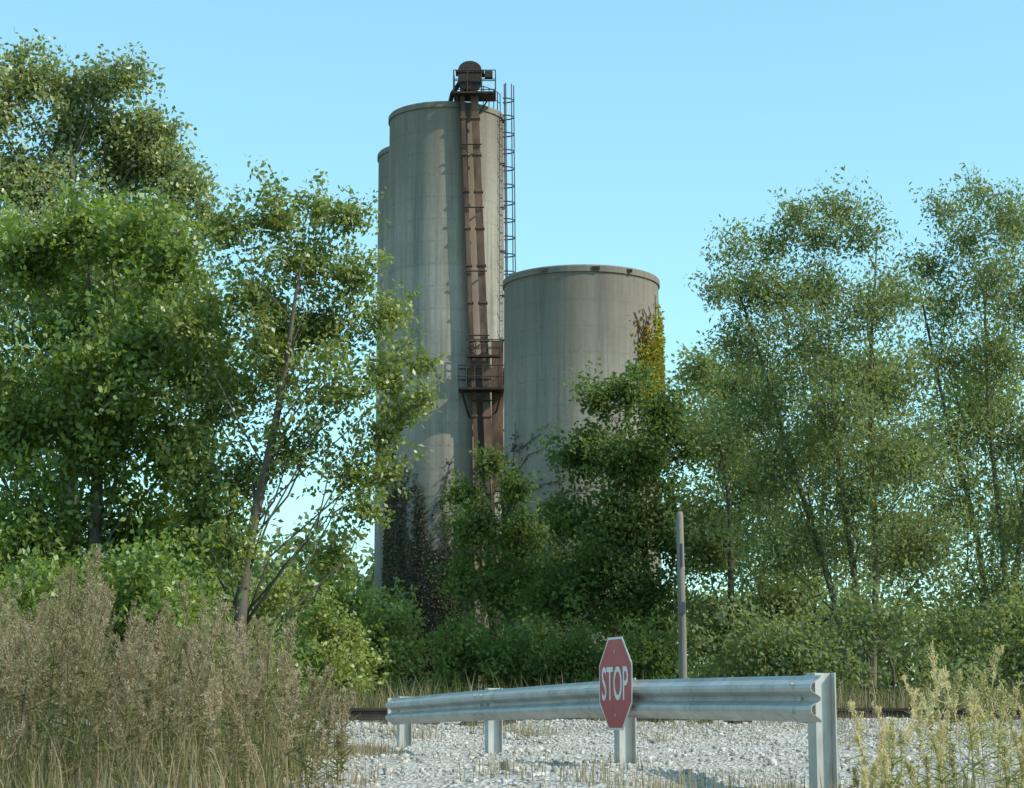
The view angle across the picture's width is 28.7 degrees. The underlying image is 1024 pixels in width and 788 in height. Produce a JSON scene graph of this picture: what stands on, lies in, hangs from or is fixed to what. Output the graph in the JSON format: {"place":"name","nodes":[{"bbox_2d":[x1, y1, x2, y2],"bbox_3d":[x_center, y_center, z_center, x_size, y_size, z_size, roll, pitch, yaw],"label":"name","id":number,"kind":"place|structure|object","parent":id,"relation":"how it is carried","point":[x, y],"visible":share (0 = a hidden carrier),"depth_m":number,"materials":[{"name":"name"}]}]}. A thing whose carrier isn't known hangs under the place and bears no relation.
{"place":"outdoors","nodes":[
{"label":"outdoors","id":0,"kind":"place"},
{"bbox_2d":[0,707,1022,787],"bbox_3d":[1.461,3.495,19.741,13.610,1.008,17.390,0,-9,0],"label":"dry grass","id":1,"kind":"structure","parent":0,"point":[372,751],"depth_m":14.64,"materials":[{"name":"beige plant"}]},
{"bbox_2d":[0,0,1023,687],"label":"sky","id":2,"kind":"structure","parent":0,"point":[639,124],"materials":[{"name":"blue"}]},
{"bbox_2d":[3,716,1023,787],"bbox_3d":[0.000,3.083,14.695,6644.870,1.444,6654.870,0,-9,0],"label":"ground","id":3,"kind":"structure","parent":0,"point":[722,760],"depth_m":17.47,"materials":[{"name":"grey gravel"}]},
{"bbox_2d":[0,28,263,565],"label":"cottonwood tree","id":4,"kind":"object","parent":3,"relation":"on","point":[139,150],"visible":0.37,"depth_m":49.23,"materials":[{"name":"green plant"}]},
{"bbox_2d":[0,172,279,655],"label":"maple tree","id":5,"kind":"object","parent":3,"relation":"on","point":[90,338],"visible":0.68,"depth_m":40.05,"materials":[{"name":"green plant"}]},
{"bbox_2d":[0,693,323,787],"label":"weed undergrowth","id":6,"kind":"object","parent":3,"relation":"on","point":[195,771],"visible":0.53,"depth_m":13.29,"materials":[{"name":"plant"}]},
{"bbox_2d":[0,496,326,707],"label":"honeysuckle shrub","id":7,"kind":"object","parent":3,"relation":"on","point":[147,587],"visible":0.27,"depth_m":33.31,"materials":[{"name":"green plant"}]},
{"bbox_2d":[0,545,360,787],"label":"tall dry weeds","id":8,"kind":"object","parent":3,"relation":"on","point":[82,677],"visible":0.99,"depth_m":13.96,"materials":[{"name":"beige plant"}]},
{"bbox_2d":[135,155,446,684],"bbox_3d":[-4.265,1.065,38.467,6.045,11.330,3.823,0,-9,0],"label":"locust tree","id":9,"kind":"object","parent":3,"relation":"on","point":[281,342],"visible":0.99,"depth_m":38.40,"materials":[{"name":"green plant"}]},
{"bbox_2d":[204,557,392,707],"bbox_3d":[-4.655,5.642,43.616,4.019,4.135,4.195,0,-9,0],"label":"sumac shrub","id":10,"kind":"object","parent":3,"relation":"on","point":[278,593],"visible":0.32,"depth_m":43.58,"materials":[{"name":"green plant"}]},
{"bbox_2d":[286,583,390,695],"bbox_3d":[-5.555,8.237,61.593,3.219,4.684,4.193,-2,-9,12],"label":"lilac shrub","id":11,"kind":"object","parent":3,"relation":"on","point":[326,627],"visible":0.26,"depth_m":60.48,"materials":[{"name":"green plant"}]},
{"bbox_2d":[262,542,482,703],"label":"shrub","id":12,"kind":"object","parent":3,"relation":"on","point":[390,627],"visible":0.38,"depth_m":92.83,"materials":[{"name":"green plant"}]},
{"bbox_2d":[374,146,388,697],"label":"tall concrete silo","id":13,"kind":"object","parent":3,"relation":"on","point":[383,179],"visible":0.12,"depth_m":114.15,"materials":[{"name":"grey concrete"}]},
{"bbox_2d":[385,101,505,699],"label":"tall concrete silo","id":14,"kind":"object","parent":3,"relation":"on","point":[427,242],"visible":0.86,"depth_m":104.73,"materials":[{"name":"grey concrete"}]},
{"bbox_2d":[381,445,479,695],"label":"dead vine","id":15,"kind":"object","parent":14,"relation":"attached to","point":[389,568],"visible":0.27,"depth_m":102.08,"materials":[{"name":"brown plant"}]},
{"bbox_2d":[470,83,515,521],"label":"caged ladder","id":16,"kind":"object","parent":14,"relation":"attached to","point":[506,222],"visible":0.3,"depth_m":106.85,"materials":[{"name":"metal"}]},
{"bbox_2d":[448,61,503,680],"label":"bucket elevator","id":17,"kind":"object","parent":3,"relation":"on","point":[470,74],"visible":0.72,"depth_m":103.66,"materials":[{"name":"metal"}]},
{"bbox_2d":[421,439,591,687],"bbox_3d":[-0.007,5.553,57.319,5.293,8.586,5.034,0,-9,0],"label":"hackberry tree","id":18,"kind":"object","parent":3,"relation":"on","point":[464,581],"visible":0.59,"depth_m":57.30,"materials":[{"name":"green plant"}]},
{"bbox_2d":[1,708,1023,725],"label":"railroad track","id":19,"kind":"structure","parent":3,"relation":"on","point":[368,714],"depth_m":28.47,"materials":[{"name":"metal"}]},
{"bbox_2d":[5,665,1023,721],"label":"trackside grass","id":20,"kind":"structure","parent":3,"relation":"on","point":[372,702],"depth_m":32.31,"materials":[{"name":"green plant"}]},
{"bbox_2d":[7,505,1023,704],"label":"distant tree line","id":21,"kind":"object","parent":3,"relation":"on","point":[278,561],"visible":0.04,"depth_m":130.90,"materials":[{"name":"green plant"}]},
{"bbox_2d":[383,592,721,702],"bbox_3d":[1.292,6.702,48.320,8.876,3.709,4.835,0,-9,0],"label":"dogwood shrub","id":22,"kind":"object","parent":3,"relation":"on","point":[505,660],"visible":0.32,"depth_m":47.38,"materials":[{"name":"green plant"}]},
{"bbox_2d":[503,264,661,673],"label":"short concrete silo","id":23,"kind":"object","parent":3,"relation":"on","point":[560,321],"visible":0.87,"depth_m":90.37,"materials":[{"name":"concrete"}]},
{"bbox_2d":[500,423,597,627],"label":"dead vine","id":24,"kind":"object","parent":23,"relation":"attached to","point":[502,507],"visible":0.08,"depth_m":90.31,"materials":[{"name":"brown plant"}]},
{"bbox_2d":[630,295,666,434],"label":"autumn vine","id":25,"kind":"object","parent":23,"relation":"attached to","point":[651,352],"visible":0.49,"depth_m":91.52,"materials":[{"name":"yellow plant"}]},
{"bbox_2d":[385,672,837,787],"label":"guardrail","id":26,"kind":"object","parent":3,"relation":"on","point":[810,698],"visible":0.94,"depth_m":16.35,"materials":[{"name":"metal"}]},
{"bbox_2d":[599,636,632,729],"bbox_3d":[0.930,2.482,17.151,0.111,0.790,0.790,3,-10,-18],"label":"stop sign","id":27,"kind":"object","parent":26,"relation":"attached to","point":[615,686],"visible":1,"depth_m":17.11,"materials":[{"name":"metal"}]},
{"bbox_2d":[500,357,758,655],"bbox_3d":[3.284,4.063,54.118,7.209,10.501,5.670,0,-9,0],"label":"box elder tree","id":28,"kind":"object","parent":3,"relation":"on","point":[616,540],"visible":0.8,"depth_m":54.02,"materials":[{"name":"green plant"}]},
{"bbox_2d":[676,511,686,678],"bbox_3d":[2.916,4.088,34.274,0.156,4.160,0.178,0,-9,0],"label":"wooden utility post","id":29,"kind":"object","parent":3,"relation":"on","point":[682,647],"visible":0.79,"depth_m":34.33,"materials":[{"name":"grey wood"}]},
{"bbox_2d":[630,335,862,676],"bbox_3d":[6.247,3.688,52.088,5.692,10.504,4.346,2,-9,-12],"label":"mulberry tree","id":30,"kind":"object","parent":3,"relation":"on","point":[697,541],"visible":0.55,"depth_m":51.83,"materials":[{"name":"green plant"}]},
{"bbox_2d":[649,305,1023,699],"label":"elm tree","id":31,"kind":"object","parent":3,"relation":"on","point":[947,637],"visible":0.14,"depth_m":61.12,"materials":[{"name":"green plant"}]},
{"bbox_2d":[669,165,1008,706],"bbox_3d":[7.306,1.095,44.631,7.434,13.319,5.513,0,-9,0],"label":"willow tree","id":32,"kind":"object","parent":3,"relation":"on","point":[809,290],"visible":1,"depth_m":44.85,"materials":[{"name":"green plant"}]},
{"bbox_2d":[669,558,1023,706],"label":"olive shrub","id":33,"kind":"object","parent":3,"relation":"on","point":[766,659],"visible":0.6,"depth_m":41.52,"materials":[{"name":"green plant"}]},
{"bbox_2d":[842,641,1023,787],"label":"goldenrod weeds","id":34,"kind":"object","parent":3,"relation":"on","point":[973,709],"visible":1,"depth_m":13.15,"materials":[{"name":"plant"}]},
{"bbox_2d":[876,162,1023,701],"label":"willow tree","id":35,"kind":"object","parent":3,"relation":"on","point":[1011,225],"visible":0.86,"depth_m":47.20,"materials":[{"name":"green plant"}]}
]}

